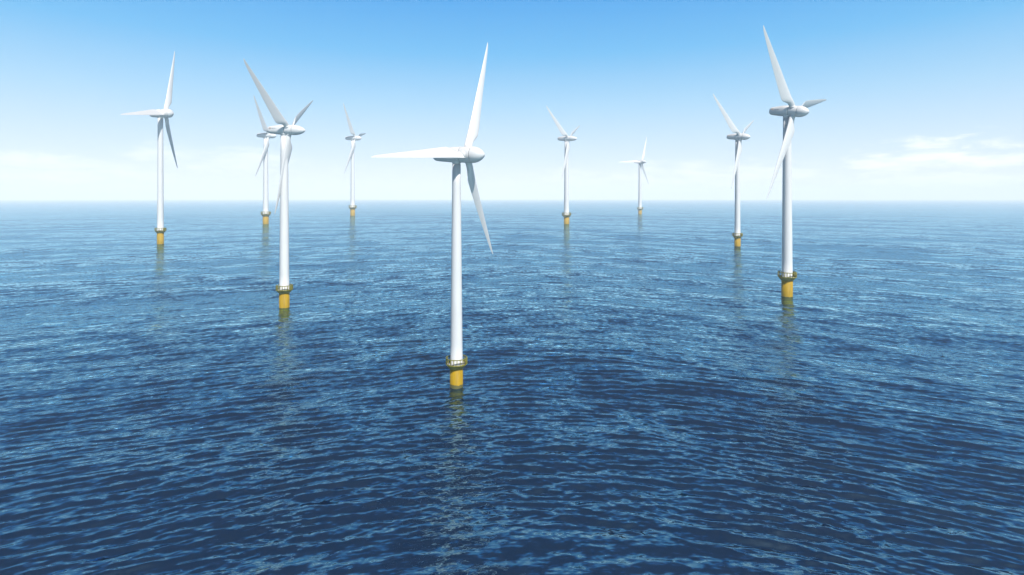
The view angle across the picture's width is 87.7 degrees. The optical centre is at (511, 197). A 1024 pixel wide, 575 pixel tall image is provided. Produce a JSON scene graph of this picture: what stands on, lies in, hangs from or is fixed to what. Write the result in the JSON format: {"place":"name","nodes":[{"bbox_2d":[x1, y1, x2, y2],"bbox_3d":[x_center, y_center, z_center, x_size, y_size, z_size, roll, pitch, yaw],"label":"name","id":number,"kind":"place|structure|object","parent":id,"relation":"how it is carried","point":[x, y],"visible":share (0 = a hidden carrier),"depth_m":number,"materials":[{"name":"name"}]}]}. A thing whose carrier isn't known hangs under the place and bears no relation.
{"place":"outdoors","nodes":[
{"label":"outdoors","id":0,"kind":"place"},
{"bbox_2d":[0,199,1023,574],"bbox_3d":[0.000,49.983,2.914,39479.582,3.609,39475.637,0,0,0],"label":"sea","id":1,"kind":"structure","parent":0,"point":[670,387],"depth_m":139.97,"materials":[{"name":"liquid"}]},
{"bbox_2d":[121,51,177,243],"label":"wind turbine","id":2,"kind":"object","parent":1,"relation":"in","point":[166,113],"visible":1,"depth_m":574.79,"materials":[{"name":"white paint"}]},
{"bbox_2d":[254,96,275,223],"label":"wind turbine","id":3,"kind":"object","parent":1,"relation":"in","point":[267,136],"visible":0.91,"depth_m":1016.03,"materials":[{"name":"white paint"}]},
{"bbox_2d":[244,59,312,307],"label":"wind turbine","id":4,"kind":"object","parent":1,"relation":"in","point":[285,130],"visible":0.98,"depth_m":241.57,"materials":[{"name":"white paint"}]},
{"bbox_2d":[343,103,365,215],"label":"wind turbine","id":5,"kind":"object","parent":1,"relation":"in","point":[352,205],"visible":1,"depth_m":1496.06,"materials":[{"name":"white paint"}]},
{"bbox_2d":[372,42,492,388],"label":"wind turbine","id":6,"kind":"object","parent":1,"relation":"in","point":[468,154],"visible":1,"depth_m":142.31,"materials":[{"name":"white paint"}]},
{"bbox_2d":[546,106,579,223],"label":"wind turbine","id":7,"kind":"object","parent":1,"relation":"in","point":[566,138],"visible":0.98,"depth_m":1016.06,"materials":[{"name":"white paint"}]},
{"bbox_2d":[622,137,648,213],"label":"wind turbine","id":8,"kind":"object","parent":1,"relation":"in","point":[640,207],"visible":1,"depth_m":1646.53,"materials":[{"name":"white paint"}]},
{"bbox_2d":[713,94,753,246],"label":"wind turbine","id":9,"kind":"object","parent":1,"relation":"in","point":[738,137],"visible":1,"depth_m":549.85,"materials":[{"name":"white paint"}]},
{"bbox_2d":[763,25,825,296],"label":"wind turbine","id":10,"kind":"object","parent":1,"relation":"in","point":[789,114],"visible":1,"depth_m":268.49,"materials":[{"name":"white paint"}]},
{"bbox_2d":[0,0,1023,199],"label":"sky","id":11,"kind":"structure","parent":0,"point":[924,98],"materials":[{"name":"blue"}]}
]}

